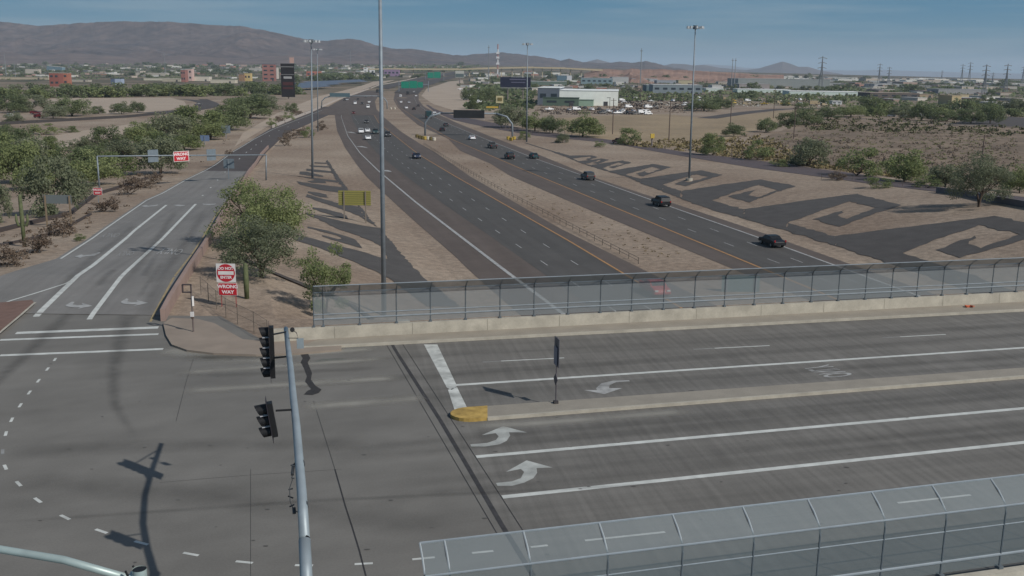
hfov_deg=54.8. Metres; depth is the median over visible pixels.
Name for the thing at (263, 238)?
desert tree
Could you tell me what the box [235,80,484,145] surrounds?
sandy verge
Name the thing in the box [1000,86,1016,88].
building
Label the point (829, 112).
desert tree
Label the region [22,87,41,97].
distant tree
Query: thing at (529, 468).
turn arrow markings
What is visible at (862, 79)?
shed
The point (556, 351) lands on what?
median sign
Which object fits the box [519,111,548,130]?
desert tree
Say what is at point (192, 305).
pedestrian pole
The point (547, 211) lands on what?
cable barrier
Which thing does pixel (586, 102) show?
building
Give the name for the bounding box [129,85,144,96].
distant tree
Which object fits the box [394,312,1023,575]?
bridge road
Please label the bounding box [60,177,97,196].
desert tree
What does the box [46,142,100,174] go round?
desert tree
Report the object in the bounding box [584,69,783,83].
dirt mounds
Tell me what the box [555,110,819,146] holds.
field
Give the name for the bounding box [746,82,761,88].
distant tree
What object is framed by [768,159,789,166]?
desert tree
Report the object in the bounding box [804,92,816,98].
distant tree
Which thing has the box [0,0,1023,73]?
sky
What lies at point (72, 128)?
desert tree
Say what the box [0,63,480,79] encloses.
woodland
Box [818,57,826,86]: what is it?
power pylon
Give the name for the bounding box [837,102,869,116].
desert tree
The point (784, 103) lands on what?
distant tree
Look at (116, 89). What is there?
distant tree
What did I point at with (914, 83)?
shed
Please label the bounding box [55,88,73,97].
distant tree
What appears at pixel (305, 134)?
shrub
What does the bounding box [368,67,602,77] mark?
freeway overpass
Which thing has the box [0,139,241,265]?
dry brush
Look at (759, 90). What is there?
building
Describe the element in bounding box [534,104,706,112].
yard clutter
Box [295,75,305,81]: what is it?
distant tree
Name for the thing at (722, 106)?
yard clutter
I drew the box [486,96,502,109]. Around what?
pylon sign
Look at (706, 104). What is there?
desert tree
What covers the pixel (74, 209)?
drainage kerb
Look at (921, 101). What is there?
woodland
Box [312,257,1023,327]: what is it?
bridge fence
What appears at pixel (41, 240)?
shrub
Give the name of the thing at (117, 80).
building
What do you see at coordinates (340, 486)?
sealed cracks
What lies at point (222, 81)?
building
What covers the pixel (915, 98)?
building
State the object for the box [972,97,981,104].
distant tree
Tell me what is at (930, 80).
shed
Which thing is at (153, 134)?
desert tree
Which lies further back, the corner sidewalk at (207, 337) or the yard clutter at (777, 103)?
the yard clutter at (777, 103)
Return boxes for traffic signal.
[254,396,277,442]
[258,321,275,378]
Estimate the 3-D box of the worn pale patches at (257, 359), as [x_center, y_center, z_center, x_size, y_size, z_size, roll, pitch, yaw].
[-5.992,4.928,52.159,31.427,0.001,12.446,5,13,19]
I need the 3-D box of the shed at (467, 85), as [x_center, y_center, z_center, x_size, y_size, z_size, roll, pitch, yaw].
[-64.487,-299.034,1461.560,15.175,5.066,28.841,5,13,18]
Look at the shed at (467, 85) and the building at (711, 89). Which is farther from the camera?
the shed at (467, 85)
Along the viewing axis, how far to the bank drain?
82.11 m
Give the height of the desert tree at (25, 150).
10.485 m
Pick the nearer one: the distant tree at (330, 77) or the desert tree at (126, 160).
the desert tree at (126, 160)
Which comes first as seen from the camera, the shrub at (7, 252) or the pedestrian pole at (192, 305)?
the pedestrian pole at (192, 305)
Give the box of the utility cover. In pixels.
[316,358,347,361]
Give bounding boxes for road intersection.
[0,314,502,575]
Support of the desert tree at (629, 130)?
on the ground
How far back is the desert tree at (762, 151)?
264.00 m
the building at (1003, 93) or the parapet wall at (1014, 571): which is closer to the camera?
the parapet wall at (1014, 571)
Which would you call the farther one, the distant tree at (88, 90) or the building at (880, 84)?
the building at (880, 84)
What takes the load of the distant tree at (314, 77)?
on the ground
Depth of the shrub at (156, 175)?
189.26 m
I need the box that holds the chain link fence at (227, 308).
[200,278,267,326]
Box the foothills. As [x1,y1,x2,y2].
[0,52,426,65]
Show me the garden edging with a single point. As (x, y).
(32, 238)
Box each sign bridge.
[321,93,387,108]
[399,81,428,91]
[424,110,512,136]
[425,72,440,80]
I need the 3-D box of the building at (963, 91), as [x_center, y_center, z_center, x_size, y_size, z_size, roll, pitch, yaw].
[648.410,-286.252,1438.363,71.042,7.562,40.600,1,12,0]
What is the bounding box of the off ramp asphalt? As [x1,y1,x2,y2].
[203,107,327,170]
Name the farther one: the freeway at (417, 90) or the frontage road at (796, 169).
the freeway at (417, 90)
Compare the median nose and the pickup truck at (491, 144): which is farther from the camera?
the pickup truck at (491, 144)
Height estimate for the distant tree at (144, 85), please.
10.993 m
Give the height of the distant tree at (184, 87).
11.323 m
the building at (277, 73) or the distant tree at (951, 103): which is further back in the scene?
the building at (277, 73)
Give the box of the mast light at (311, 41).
[302,39,319,177]
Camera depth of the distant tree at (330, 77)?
1870.80 m
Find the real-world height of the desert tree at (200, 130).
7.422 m
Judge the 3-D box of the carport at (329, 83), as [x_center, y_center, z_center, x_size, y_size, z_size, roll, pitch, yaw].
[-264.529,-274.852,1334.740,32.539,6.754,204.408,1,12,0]
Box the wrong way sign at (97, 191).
[93,188,101,202]
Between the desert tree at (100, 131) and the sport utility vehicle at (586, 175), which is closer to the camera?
the sport utility vehicle at (586, 175)
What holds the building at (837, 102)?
on the ground
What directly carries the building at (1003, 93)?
on the ground
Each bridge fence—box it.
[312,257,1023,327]
[419,474,1023,575]
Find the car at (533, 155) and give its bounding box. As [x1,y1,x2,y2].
[529,153,538,158]
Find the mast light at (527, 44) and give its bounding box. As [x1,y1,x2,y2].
[522,43,532,141]
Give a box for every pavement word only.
[156,248,182,254]
[805,365,850,376]
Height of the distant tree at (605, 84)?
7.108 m
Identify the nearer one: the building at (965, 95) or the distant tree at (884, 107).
the distant tree at (884, 107)
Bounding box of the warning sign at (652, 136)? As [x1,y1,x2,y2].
[650,134,654,145]
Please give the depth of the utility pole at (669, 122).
339.24 m
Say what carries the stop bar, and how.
on the bridge road at (593, 354)
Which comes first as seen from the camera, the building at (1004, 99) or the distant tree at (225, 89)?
the distant tree at (225, 89)
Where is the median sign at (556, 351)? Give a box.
[553,336,559,403]
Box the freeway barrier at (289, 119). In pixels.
[272,77,417,127]
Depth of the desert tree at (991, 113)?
499.55 m
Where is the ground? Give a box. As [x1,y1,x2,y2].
[0,64,1023,337]
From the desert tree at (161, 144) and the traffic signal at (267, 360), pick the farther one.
the desert tree at (161, 144)
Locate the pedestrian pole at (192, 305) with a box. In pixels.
[181,284,193,331]
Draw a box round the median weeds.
[480,163,679,256]
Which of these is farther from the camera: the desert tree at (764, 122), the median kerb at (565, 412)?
the desert tree at (764, 122)
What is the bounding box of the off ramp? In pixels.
[0,171,246,314]
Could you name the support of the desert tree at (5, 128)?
on the ground
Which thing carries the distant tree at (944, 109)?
on the ground
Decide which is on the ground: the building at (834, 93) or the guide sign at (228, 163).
the building at (834, 93)
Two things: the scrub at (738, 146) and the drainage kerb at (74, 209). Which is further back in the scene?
the scrub at (738, 146)
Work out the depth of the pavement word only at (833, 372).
54.83 m
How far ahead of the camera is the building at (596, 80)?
1844.48 m
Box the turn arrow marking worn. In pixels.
[586,380,628,393]
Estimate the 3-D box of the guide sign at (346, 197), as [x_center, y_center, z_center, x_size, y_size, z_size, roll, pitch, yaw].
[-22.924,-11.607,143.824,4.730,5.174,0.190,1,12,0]
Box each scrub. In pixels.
[614,134,902,177]
[776,115,1023,135]
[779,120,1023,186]
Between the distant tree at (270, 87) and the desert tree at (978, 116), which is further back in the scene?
the distant tree at (270, 87)
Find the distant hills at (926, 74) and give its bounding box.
[704,64,1021,78]
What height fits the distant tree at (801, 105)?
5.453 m
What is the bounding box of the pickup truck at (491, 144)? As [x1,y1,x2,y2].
[487,142,496,148]
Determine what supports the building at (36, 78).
on the ground
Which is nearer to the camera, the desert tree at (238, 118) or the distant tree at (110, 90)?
the desert tree at (238, 118)
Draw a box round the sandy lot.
[38,98,230,150]
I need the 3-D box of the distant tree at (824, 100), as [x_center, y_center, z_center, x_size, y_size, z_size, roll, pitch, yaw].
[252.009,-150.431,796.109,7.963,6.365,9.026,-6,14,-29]
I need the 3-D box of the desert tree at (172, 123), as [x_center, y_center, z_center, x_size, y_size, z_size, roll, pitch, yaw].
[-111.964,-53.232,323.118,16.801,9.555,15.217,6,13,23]
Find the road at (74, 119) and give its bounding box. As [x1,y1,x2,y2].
[0,112,165,124]
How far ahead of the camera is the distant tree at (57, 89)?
752.30 m
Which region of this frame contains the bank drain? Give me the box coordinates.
[231,254,311,288]
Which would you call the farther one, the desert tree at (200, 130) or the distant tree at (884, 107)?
the distant tree at (884, 107)
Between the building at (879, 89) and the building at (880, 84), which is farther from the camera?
the building at (880, 84)
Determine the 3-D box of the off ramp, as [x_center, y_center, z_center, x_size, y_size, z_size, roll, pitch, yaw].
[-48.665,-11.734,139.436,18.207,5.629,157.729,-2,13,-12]
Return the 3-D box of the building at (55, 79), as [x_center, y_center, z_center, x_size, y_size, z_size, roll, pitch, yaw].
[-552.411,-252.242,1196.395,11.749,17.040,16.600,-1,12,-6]
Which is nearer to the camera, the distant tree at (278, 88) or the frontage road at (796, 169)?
the frontage road at (796, 169)
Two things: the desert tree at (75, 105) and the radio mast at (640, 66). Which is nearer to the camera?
the desert tree at (75, 105)
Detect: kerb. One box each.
[0,173,160,231]
[0,302,35,332]
[304,309,1023,347]
[487,375,1023,420]
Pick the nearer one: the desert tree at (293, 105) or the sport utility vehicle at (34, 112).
the sport utility vehicle at (34, 112)
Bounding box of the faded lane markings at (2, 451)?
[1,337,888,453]
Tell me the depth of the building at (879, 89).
1454.23 m
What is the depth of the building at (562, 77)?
2066.70 m
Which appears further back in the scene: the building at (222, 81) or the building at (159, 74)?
the building at (159, 74)
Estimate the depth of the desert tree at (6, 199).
119.72 m
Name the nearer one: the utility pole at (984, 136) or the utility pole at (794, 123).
the utility pole at (984, 136)
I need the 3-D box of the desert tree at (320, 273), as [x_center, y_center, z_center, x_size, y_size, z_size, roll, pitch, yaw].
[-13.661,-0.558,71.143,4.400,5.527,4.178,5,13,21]
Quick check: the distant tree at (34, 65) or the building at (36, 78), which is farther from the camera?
the distant tree at (34, 65)
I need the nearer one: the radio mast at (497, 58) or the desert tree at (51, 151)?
the desert tree at (51, 151)
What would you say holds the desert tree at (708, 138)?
on the ground
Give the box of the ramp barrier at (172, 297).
[160,145,268,320]
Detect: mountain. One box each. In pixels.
[0,21,495,65]
[454,52,684,69]
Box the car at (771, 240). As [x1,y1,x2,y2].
[758,234,785,246]
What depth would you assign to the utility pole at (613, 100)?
374.21 m
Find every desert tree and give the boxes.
[0,91,27,112]
[0,123,21,134]
[0,130,42,180]
[0,133,17,166]
[0,181,14,222]
[2,126,42,153]
[3,112,25,121]
[6,157,58,185]
[9,132,52,165]
[10,94,52,111]
[11,153,87,216]
[22,123,62,133]
[33,149,67,163]
[37,135,63,152]
[41,104,69,117]
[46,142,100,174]
[49,95,96,115]
[59,126,79,131]
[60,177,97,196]
[67,135,94,150]
[67,147,127,185]
[68,143,107,164]
[87,124,125,148]
[91,105,105,113]
[93,151,139,176]
[104,137,139,159]
[109,101,134,113]
[122,120,157,142]
[129,100,146,111]
[132,131,172,152]
[134,131,190,173]
[136,118,168,129]
[144,111,193,136]
[164,105,227,135]
[171,128,204,149]
[191,118,227,139]
[199,175,314,250]
[205,105,233,119]
[207,99,253,129]
[209,214,309,277]
[221,95,251,105]
[228,93,273,117]
[254,92,283,109]
[284,102,298,111]
[298,242,352,310]
[313,70,344,78]
[460,87,476,99]
[466,95,485,108]
[476,86,501,100]
[492,104,530,125]
[517,131,530,139]
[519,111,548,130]
[540,115,566,132]
[554,133,569,142]
[559,109,605,136]
[594,141,605,146]
[616,127,641,144]
[683,98,722,110]
[698,132,726,154]
[710,97,735,107]
[720,123,745,135]
[743,139,776,159]
[755,117,777,131]
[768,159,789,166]
[775,112,801,125]
[786,136,832,165]
[789,105,825,123]
[814,106,843,118]
[828,170,846,179]
[834,147,882,176]
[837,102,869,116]
[859,94,887,111]
[864,177,892,187]
[877,148,930,180]
[888,106,914,117]
[909,102,935,120]
[912,174,943,187]
[924,164,963,186]
[927,111,960,121]
[945,150,1017,206]
[957,105,988,123]
[981,102,1005,123]
[999,164,1023,192]
[1000,98,1023,111]
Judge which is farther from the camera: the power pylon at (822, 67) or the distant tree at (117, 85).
the power pylon at (822, 67)
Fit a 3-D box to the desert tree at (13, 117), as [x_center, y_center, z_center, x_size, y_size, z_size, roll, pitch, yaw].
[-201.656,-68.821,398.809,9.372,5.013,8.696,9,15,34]
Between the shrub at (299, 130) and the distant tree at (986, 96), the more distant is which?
the distant tree at (986, 96)
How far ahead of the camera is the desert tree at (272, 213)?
97.72 m
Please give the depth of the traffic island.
65.82 m
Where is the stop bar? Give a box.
[424,344,466,408]
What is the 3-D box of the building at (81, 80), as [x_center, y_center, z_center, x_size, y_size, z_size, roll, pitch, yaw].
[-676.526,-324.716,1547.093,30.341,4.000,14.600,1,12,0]
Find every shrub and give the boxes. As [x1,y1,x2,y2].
[0,243,25,266]
[22,228,53,252]
[43,212,77,236]
[73,234,86,240]
[88,196,120,211]
[115,175,144,195]
[135,173,156,187]
[152,171,162,180]
[266,118,277,125]
[275,115,285,122]
[277,134,290,145]
[280,112,295,119]
[283,129,297,138]
[291,109,305,114]
[295,126,306,134]
[300,126,314,137]
[316,121,328,129]
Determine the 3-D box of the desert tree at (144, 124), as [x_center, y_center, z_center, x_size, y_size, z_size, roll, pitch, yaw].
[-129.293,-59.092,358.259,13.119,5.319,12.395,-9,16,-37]
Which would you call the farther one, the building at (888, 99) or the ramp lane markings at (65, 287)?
the building at (888, 99)
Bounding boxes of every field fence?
[501,125,586,136]
[821,174,939,188]
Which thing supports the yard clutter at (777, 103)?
on the ground
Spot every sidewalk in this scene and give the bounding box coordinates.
[163,318,340,356]
[304,302,1023,345]
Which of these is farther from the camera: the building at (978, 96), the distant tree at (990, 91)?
the distant tree at (990, 91)
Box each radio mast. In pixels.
[488,45,489,79]
[496,44,498,76]
[640,48,641,82]
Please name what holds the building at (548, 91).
on the ground
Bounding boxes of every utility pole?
[611,98,616,133]
[668,101,670,140]
[793,107,795,138]
[980,135,988,156]
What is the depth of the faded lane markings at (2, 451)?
55.96 m
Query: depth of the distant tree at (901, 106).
579.19 m
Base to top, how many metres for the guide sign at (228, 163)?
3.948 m
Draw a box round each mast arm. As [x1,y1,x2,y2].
[0,545,146,575]
[273,326,312,575]
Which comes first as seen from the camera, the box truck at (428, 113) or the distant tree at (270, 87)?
the box truck at (428, 113)
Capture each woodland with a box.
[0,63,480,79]
[462,83,537,108]
[466,78,537,110]
[467,73,1023,90]
[618,89,872,100]
[828,85,1023,111]
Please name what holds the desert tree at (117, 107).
on the ground
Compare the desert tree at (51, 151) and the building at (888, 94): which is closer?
the desert tree at (51, 151)
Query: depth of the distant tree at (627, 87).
1303.21 m
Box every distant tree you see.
[0,87,16,96]
[7,84,23,89]
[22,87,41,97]
[24,82,38,88]
[27,87,49,98]
[28,64,40,67]
[29,85,44,90]
[40,84,49,91]
[41,89,59,97]
[49,86,63,96]
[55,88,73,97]
[60,83,74,88]
[69,85,87,97]
[81,85,105,96]
[89,86,119,97]
[102,88,119,96]
[110,82,128,89]
[116,88,127,96]
[120,87,141,96]
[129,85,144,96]
[138,84,152,95]
[138,85,161,96]
[152,84,173,95]
[158,83,183,95]
[164,82,177,87]
[166,71,178,74]
[178,84,207,95]
[179,83,205,96]
[189,84,214,96]
[210,64,219,68]
[210,84,225,94]
[213,83,239,95]
[218,70,228,74]
[228,68,239,72]
[231,86,249,95]
[243,82,256,93]
[250,82,271,94]
[251,87,265,94]
[262,84,277,93]
[270,85,280,94]
[277,82,306,94]
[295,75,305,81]
[312,75,322,80]
[324,74,333,80]
[331,74,343,79]
[349,74,359,79]
[371,74,378,79]
[598,83,609,86]
[621,85,632,90]
[737,94,748,99]
[744,90,758,97]
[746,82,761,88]
[775,85,785,88]
[780,99,790,105]
[793,102,808,108]
[799,85,811,90]
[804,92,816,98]
[814,85,825,90]
[819,98,829,104]
[826,85,846,90]
[835,97,846,101]
[865,104,886,116]
[877,102,900,114]
[883,100,896,112]
[892,105,908,115]
[902,83,918,90]
[933,104,948,109]
[935,107,955,115]
[938,84,955,88]
[945,100,959,107]
[949,97,974,109]
[961,81,974,88]
[968,101,980,109]
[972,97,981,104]
[979,94,993,100]
[984,89,996,95]
[988,99,1002,105]
[995,78,1011,85]
[1004,108,1023,116]
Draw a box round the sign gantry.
[96,149,266,187]
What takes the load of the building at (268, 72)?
on the ground
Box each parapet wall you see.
[268,291,1023,341]
[949,565,1023,575]
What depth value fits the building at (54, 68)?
2864.71 m
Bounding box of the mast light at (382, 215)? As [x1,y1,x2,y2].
[378,0,385,282]
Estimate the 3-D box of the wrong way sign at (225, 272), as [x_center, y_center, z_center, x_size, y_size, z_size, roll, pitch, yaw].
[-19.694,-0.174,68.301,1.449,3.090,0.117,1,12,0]
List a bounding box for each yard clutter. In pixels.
[496,84,713,98]
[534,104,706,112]
[537,109,647,114]
[612,93,715,109]
[619,97,830,106]
[727,97,831,105]
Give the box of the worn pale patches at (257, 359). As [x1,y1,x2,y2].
[165,348,676,426]
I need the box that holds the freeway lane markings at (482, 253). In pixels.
[341,98,833,313]
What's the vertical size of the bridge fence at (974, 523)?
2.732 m
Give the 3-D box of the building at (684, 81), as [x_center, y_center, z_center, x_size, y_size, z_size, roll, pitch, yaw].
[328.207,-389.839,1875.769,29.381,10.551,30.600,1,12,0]
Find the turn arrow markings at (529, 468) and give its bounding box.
[470,426,550,485]
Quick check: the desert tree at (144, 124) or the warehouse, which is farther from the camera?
the warehouse
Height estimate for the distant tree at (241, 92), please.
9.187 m
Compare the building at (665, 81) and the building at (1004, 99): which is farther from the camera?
the building at (665, 81)
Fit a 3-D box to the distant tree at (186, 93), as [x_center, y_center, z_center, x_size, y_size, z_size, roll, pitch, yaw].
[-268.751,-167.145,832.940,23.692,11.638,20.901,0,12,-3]
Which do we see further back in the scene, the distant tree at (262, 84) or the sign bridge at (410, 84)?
the sign bridge at (410, 84)
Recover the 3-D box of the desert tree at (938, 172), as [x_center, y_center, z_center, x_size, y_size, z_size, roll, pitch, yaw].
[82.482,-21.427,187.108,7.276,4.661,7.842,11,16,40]
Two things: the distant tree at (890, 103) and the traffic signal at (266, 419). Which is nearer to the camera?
the traffic signal at (266, 419)
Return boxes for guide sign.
[43,195,71,225]
[200,135,208,142]
[221,126,230,132]
[223,159,233,178]
[338,190,370,222]
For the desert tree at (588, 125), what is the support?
on the ground
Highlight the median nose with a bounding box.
[450,406,486,421]
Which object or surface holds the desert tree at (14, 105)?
on the ground
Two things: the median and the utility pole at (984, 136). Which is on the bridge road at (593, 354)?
the median
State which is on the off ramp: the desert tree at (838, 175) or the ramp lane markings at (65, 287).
the ramp lane markings at (65, 287)
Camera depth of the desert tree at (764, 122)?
400.26 m
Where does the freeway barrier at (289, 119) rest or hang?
on the ground
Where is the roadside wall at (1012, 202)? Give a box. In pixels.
[936,187,1023,207]
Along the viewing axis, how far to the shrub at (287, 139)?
298.93 m
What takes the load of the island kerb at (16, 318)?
on the traffic island
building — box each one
[0,77,48,79]
[25,69,40,73]
[47,66,64,69]
[49,73,63,85]
[63,73,71,84]
[72,80,91,81]
[114,78,123,84]
[136,73,168,75]
[144,78,178,80]
[162,78,180,81]
[181,70,187,81]
[185,69,193,80]
[194,76,211,80]
[210,79,237,82]
[239,74,244,80]
[240,68,261,70]
[244,73,251,80]
[262,64,275,80]
[276,68,278,78]
[306,71,321,75]
[363,67,374,72]
[384,69,399,75]
[531,81,566,84]
[537,86,563,104]
[542,97,579,105]
[557,75,566,80]
[559,89,618,105]
[579,99,593,105]
[581,78,612,84]
[610,77,628,82]
[642,84,648,90]
[649,84,701,93]
[654,80,675,83]
[676,80,691,83]
[702,88,723,91]
[708,85,720,87]
[727,78,829,87]
[732,83,769,88]
[732,88,789,92]
[782,90,857,95]
[832,101,841,104]
[858,92,918,97]
[864,84,903,86]
[867,89,894,91]
[882,98,899,101]
[898,97,926,100]
[919,94,932,97]
[927,88,987,93]
[938,95,961,103]
[953,86,973,88]
[954,94,969,96]
[969,95,999,98]
[987,92,1011,94]
[995,97,1023,100]
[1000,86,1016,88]
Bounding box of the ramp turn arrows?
[66,204,214,308]
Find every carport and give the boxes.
[297,83,329,89]
[298,82,338,85]
[304,79,367,83]
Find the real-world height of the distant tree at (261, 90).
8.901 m
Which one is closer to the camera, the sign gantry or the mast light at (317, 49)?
the sign gantry
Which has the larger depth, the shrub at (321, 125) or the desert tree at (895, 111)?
the desert tree at (895, 111)
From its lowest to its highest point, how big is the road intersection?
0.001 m
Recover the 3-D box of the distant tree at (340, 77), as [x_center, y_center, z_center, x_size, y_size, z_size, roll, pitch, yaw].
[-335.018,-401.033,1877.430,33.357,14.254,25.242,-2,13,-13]
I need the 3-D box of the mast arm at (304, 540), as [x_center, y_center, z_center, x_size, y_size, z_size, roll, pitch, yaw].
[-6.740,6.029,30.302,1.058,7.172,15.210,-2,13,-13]
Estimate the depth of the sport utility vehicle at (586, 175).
211.61 m
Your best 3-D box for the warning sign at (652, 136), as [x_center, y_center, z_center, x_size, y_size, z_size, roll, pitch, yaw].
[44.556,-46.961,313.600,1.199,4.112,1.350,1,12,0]
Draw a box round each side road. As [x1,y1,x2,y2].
[140,99,218,113]
[700,108,1023,127]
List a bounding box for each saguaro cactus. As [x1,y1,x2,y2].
[15,194,28,245]
[243,263,248,298]
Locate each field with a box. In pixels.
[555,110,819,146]
[730,118,1023,191]
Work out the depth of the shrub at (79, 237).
101.54 m
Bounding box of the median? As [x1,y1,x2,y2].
[487,368,1023,416]
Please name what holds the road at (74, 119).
on the ground
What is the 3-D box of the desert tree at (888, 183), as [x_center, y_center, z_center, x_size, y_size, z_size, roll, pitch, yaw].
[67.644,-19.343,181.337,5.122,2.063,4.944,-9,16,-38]
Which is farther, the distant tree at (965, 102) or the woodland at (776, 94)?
the woodland at (776, 94)
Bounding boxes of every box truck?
[425,111,431,118]
[808,101,819,104]
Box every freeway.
[314,91,713,315]
[377,72,454,88]
[395,73,466,93]
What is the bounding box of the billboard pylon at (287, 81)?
[280,57,294,98]
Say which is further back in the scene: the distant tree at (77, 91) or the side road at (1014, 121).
the distant tree at (77, 91)
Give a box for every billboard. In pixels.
[455,71,463,83]
[500,77,530,99]
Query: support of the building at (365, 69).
on the ground
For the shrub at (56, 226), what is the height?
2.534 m
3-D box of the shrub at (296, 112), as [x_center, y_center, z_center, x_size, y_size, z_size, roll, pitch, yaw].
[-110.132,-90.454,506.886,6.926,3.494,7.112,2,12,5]
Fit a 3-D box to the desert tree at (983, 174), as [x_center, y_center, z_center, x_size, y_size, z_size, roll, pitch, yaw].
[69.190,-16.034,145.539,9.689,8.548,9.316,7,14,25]
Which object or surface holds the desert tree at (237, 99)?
on the ground
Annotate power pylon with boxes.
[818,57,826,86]
[887,67,891,83]
[967,63,973,81]
[981,65,990,94]
[1002,64,1011,91]
[1020,67,1023,84]
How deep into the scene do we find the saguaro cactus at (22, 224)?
96.87 m
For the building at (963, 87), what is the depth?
1822.20 m
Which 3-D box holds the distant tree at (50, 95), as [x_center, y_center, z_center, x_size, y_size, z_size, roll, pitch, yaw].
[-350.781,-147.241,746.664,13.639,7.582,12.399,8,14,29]
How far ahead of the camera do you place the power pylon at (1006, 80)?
1454.65 m
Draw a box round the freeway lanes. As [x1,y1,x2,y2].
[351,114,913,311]
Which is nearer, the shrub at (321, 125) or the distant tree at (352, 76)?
the shrub at (321, 125)
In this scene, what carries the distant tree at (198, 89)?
on the ground
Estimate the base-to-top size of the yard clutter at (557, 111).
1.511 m
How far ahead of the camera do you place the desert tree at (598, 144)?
308.81 m
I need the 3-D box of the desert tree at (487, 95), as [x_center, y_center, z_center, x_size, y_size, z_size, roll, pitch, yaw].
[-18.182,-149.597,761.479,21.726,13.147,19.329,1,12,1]
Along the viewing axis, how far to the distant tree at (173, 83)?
1027.64 m
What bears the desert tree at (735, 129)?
on the ground
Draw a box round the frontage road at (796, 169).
[427,105,1023,200]
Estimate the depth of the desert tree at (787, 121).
456.75 m
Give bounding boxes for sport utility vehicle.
[30,111,40,113]
[384,131,390,136]
[504,152,514,158]
[580,171,594,179]
[651,195,670,206]
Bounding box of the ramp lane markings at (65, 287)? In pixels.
[7,111,318,318]
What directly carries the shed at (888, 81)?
on the ground
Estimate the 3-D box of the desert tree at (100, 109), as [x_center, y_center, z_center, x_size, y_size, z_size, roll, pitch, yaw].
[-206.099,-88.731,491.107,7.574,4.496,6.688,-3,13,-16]
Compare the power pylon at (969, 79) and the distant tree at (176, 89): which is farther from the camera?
the power pylon at (969, 79)
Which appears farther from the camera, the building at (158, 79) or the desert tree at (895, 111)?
the building at (158, 79)
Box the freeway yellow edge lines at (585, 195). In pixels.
[374,104,760,307]
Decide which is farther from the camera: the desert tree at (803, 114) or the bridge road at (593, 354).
the desert tree at (803, 114)
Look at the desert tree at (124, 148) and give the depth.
241.83 m
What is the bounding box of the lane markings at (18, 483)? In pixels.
[0,326,1023,565]
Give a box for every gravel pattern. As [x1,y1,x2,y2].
[296,160,426,281]
[552,151,1023,292]
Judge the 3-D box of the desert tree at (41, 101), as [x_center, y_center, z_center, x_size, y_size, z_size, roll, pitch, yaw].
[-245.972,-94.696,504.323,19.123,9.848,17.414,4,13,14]
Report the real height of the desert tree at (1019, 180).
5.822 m
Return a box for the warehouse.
[830,79,857,80]
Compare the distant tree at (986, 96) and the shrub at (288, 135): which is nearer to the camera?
the shrub at (288, 135)
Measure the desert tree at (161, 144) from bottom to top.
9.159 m
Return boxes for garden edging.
[0,213,91,245]
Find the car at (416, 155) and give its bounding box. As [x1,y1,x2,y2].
[412,153,420,158]
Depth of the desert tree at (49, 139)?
261.02 m
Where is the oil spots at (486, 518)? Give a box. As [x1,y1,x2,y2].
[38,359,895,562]
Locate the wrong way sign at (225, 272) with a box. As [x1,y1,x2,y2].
[216,263,237,306]
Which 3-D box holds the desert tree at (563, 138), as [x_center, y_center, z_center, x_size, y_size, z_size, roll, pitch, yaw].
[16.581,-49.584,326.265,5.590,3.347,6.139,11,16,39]
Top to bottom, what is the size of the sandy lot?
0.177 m
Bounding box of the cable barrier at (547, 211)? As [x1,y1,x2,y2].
[425,143,638,263]
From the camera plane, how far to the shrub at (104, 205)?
133.15 m
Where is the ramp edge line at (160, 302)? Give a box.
[149,174,244,321]
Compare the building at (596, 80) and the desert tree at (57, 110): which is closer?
the desert tree at (57, 110)
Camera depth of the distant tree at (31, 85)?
926.94 m
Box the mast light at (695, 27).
[686,25,703,180]
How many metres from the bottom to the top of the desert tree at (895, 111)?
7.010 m
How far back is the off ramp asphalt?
303.37 m
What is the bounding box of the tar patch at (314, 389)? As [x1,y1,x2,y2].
[301,354,321,394]
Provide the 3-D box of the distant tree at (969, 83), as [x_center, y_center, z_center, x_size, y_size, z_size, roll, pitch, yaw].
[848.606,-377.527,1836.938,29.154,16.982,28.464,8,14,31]
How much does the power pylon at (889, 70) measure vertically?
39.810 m
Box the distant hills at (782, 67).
[588,59,842,74]
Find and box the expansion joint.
[391,345,508,531]
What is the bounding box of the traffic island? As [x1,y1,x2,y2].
[0,300,33,330]
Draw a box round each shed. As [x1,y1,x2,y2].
[460,84,475,86]
[858,78,881,80]
[862,86,887,87]
[880,81,899,83]
[892,82,917,84]
[917,80,940,81]
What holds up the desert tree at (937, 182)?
on the ground
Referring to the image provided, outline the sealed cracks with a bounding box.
[160,345,522,575]
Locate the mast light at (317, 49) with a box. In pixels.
[312,48,321,131]
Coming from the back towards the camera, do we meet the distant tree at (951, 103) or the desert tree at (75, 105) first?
the distant tree at (951, 103)
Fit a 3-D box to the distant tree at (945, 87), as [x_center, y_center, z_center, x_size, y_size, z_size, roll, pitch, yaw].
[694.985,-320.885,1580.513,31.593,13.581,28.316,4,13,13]

